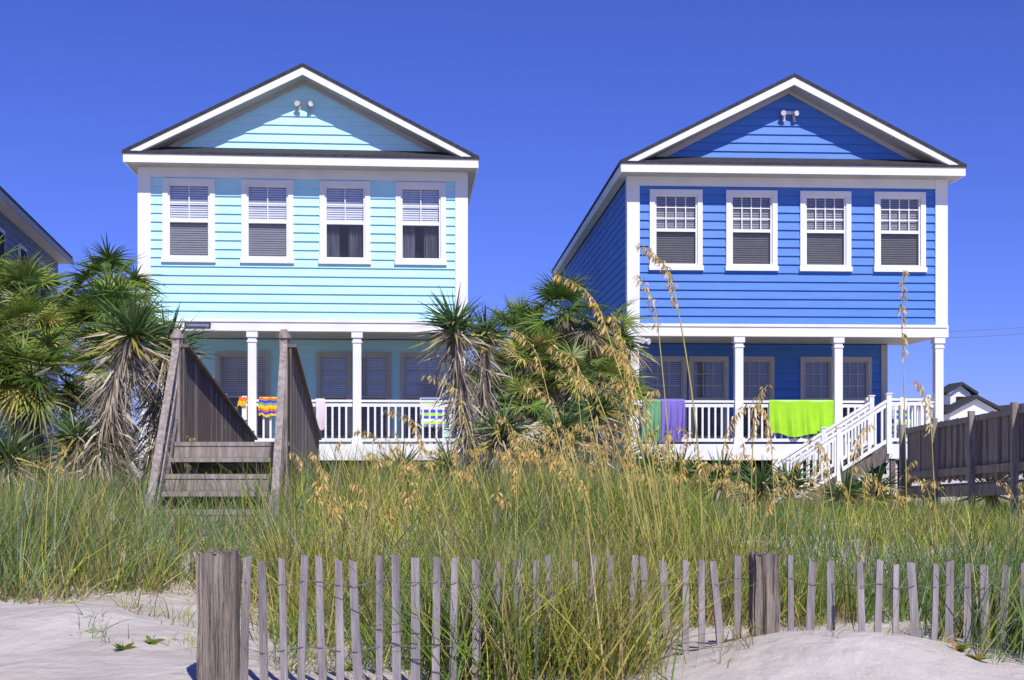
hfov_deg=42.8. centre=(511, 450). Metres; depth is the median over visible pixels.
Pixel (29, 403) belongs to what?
palm tree
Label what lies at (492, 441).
yucca plant
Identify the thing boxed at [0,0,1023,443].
sky
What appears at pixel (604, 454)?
sea oats
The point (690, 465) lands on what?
yucca plant
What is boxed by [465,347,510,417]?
palm tree
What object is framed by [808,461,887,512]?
yucca plant
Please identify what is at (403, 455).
yucca plant
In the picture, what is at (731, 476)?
yucca plant
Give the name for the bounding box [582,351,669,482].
palm tree
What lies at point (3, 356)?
palm tree
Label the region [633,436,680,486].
yucca plant
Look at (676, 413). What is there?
purple beach towel
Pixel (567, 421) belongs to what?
yucca plant
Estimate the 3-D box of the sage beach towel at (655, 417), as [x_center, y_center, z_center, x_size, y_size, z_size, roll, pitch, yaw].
[3.076,-0.647,28.662,0.477,0.984,0.214,0,0,-3]
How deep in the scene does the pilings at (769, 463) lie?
34.81 m
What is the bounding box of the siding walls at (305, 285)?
[151,84,454,319]
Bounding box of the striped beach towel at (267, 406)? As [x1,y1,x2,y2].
[258,397,276,416]
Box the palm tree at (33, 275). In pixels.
[0,249,86,444]
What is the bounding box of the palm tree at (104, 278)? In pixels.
[56,258,175,492]
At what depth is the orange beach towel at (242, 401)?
28.17 m
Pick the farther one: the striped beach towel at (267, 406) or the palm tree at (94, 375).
the striped beach towel at (267, 406)
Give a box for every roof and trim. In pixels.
[122,63,478,332]
[551,73,966,337]
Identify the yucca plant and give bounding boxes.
[0,397,12,440]
[0,415,52,497]
[33,397,122,491]
[53,287,183,500]
[119,302,218,500]
[140,382,225,499]
[376,436,433,477]
[408,283,497,486]
[418,432,462,481]
[446,302,520,481]
[461,393,541,483]
[527,396,604,481]
[557,370,635,487]
[617,430,651,484]
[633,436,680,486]
[654,442,710,497]
[684,447,752,506]
[730,456,795,511]
[760,457,827,508]
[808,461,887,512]
[832,451,915,512]
[955,476,1023,511]
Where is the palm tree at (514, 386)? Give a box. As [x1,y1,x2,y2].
[474,368,565,479]
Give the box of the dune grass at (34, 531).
[0,421,1023,679]
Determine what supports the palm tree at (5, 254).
on the sand dune ground at (37, 642)
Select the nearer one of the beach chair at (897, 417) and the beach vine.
the beach vine
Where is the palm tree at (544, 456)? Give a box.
[502,325,586,475]
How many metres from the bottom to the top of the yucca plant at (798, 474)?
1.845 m
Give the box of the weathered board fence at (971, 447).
[899,402,1023,518]
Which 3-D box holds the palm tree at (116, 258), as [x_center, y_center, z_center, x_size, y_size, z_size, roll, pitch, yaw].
[-7.603,-1.069,24.505,2.608,5.931,2.507,0,0,0]
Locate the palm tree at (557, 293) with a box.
[497,264,636,458]
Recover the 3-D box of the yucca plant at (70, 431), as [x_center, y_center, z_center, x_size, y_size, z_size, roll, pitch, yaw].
[-5.733,0.341,17.302,1.194,2.145,1.265,0,0,0]
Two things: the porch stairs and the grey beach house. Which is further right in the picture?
the porch stairs
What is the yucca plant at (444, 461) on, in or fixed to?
on the sand dune ground at (37, 642)
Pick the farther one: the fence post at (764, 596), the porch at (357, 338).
the porch at (357, 338)
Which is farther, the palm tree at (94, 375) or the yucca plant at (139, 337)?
the palm tree at (94, 375)
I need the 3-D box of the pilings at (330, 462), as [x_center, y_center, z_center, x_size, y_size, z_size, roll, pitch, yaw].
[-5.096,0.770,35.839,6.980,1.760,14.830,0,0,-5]
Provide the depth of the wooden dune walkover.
14.46 m
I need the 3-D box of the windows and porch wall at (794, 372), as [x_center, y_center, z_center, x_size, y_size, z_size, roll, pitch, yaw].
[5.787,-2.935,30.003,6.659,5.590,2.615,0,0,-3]
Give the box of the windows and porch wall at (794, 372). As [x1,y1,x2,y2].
[617,189,926,443]
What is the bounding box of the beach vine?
[113,634,993,670]
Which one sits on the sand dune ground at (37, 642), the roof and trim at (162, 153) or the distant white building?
the distant white building
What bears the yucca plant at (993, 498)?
on the sand dune ground at (37, 642)
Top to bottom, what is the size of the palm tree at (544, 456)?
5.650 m
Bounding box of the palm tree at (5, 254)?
[0,233,54,432]
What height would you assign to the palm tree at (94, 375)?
3.792 m
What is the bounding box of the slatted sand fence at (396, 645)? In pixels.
[240,554,1023,679]
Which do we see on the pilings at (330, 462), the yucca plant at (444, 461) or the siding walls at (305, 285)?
the siding walls at (305, 285)
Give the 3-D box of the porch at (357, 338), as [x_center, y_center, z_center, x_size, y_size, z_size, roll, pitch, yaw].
[-4.583,-1.225,29.425,7.180,2.850,2.500,0,0,-5]
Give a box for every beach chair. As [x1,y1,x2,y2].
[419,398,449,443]
[892,401,931,443]
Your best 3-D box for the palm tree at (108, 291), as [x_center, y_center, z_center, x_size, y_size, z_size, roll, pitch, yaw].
[-6.390,-0.710,20.929,2.173,4.569,2.194,0,0,0]
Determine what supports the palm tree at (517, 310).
on the sand dune ground at (37, 642)
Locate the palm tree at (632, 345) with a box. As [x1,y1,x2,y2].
[553,298,660,461]
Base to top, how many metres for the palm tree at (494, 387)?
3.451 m
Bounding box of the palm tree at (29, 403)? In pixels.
[0,320,100,494]
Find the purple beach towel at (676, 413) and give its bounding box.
[660,399,684,440]
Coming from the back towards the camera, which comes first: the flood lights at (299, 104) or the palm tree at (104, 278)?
the flood lights at (299, 104)
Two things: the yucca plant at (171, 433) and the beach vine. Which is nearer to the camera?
the beach vine
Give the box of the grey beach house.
[0,186,73,471]
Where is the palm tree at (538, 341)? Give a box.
[469,324,584,483]
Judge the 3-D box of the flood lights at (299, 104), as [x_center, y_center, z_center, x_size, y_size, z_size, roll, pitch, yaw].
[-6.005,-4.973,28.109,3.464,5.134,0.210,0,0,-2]
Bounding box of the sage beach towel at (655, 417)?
[642,399,661,442]
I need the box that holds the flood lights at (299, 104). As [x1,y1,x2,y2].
[294,101,312,112]
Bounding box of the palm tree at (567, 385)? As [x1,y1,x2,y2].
[513,336,627,477]
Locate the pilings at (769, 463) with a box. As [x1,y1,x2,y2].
[634,460,940,508]
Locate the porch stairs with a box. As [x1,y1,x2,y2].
[771,393,930,512]
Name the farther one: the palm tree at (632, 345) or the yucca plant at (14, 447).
the palm tree at (632, 345)
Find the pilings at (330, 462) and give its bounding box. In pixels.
[143,460,445,489]
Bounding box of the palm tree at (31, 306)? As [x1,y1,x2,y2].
[0,274,91,489]
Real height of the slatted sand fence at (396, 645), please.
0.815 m
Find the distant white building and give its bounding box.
[944,382,1023,420]
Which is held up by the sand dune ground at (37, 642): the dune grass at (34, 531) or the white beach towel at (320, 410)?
the dune grass at (34, 531)
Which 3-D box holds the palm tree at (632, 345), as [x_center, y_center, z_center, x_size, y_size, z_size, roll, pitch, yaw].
[1.699,-0.601,24.559,2.175,4.669,2.210,0,0,34]
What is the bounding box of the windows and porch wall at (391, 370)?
[161,178,456,443]
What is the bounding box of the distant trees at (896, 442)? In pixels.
[58,401,906,468]
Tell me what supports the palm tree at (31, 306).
on the sand dune ground at (37, 642)
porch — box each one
[134,331,466,459]
[616,336,944,459]
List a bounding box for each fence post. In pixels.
[196,548,240,679]
[748,551,780,636]
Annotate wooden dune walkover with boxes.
[145,329,321,533]
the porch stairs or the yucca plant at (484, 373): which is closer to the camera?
the yucca plant at (484, 373)
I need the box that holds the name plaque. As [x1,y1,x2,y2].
[184,323,210,327]
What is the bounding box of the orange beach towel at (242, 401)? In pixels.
[237,397,247,406]
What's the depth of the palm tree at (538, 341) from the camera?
23.00 m
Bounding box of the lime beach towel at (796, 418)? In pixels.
[769,400,834,436]
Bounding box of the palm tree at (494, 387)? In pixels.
[442,363,533,473]
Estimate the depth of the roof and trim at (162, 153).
28.00 m
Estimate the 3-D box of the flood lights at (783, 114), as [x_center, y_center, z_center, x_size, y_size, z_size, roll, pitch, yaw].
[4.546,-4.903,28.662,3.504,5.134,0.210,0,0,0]
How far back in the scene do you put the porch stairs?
27.62 m
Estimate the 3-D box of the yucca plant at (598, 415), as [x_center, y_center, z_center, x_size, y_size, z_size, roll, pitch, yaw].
[1.365,0.098,21.031,1.308,2.998,1.286,0,0,0]
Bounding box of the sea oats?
[46,242,1023,583]
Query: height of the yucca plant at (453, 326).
3.976 m
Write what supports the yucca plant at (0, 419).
on the sand dune ground at (37, 642)
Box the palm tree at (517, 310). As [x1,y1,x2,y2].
[466,287,552,469]
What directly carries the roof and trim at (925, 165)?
attached to the siding walls at (715, 292)
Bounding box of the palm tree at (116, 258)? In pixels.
[48,233,174,454]
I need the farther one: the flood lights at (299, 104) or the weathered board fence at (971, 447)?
the flood lights at (299, 104)
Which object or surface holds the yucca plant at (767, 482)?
on the sand dune ground at (37, 642)
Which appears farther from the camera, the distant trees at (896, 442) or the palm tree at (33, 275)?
the distant trees at (896, 442)
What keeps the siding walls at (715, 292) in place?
on the pilings at (769, 463)
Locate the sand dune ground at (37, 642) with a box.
[0,452,1023,679]
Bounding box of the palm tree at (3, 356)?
[0,312,47,437]
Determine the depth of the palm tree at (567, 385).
22.47 m
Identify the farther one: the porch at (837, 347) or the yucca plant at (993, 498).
the porch at (837, 347)
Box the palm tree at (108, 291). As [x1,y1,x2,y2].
[49,269,181,490]
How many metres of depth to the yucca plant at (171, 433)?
18.40 m
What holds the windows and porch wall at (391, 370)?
on the porch at (357, 338)
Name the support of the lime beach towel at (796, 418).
on the porch at (837, 347)
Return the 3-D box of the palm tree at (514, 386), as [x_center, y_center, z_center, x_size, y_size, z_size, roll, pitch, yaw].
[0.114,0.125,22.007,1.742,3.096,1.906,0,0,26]
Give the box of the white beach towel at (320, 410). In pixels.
[315,399,324,429]
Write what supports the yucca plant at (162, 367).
on the sand dune ground at (37, 642)
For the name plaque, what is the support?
attached to the roof and trim at (162, 153)
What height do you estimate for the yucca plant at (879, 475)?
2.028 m
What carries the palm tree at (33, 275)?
on the sand dune ground at (37, 642)
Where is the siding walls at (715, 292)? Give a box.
[559,94,934,473]
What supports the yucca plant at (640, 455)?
on the sand dune ground at (37, 642)
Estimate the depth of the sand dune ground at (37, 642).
6.26 m
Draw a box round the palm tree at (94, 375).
[47,310,154,498]
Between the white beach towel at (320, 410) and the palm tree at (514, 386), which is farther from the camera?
the white beach towel at (320, 410)
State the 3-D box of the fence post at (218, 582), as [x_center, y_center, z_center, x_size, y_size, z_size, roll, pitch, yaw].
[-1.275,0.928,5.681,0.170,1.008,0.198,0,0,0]
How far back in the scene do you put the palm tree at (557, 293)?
23.75 m

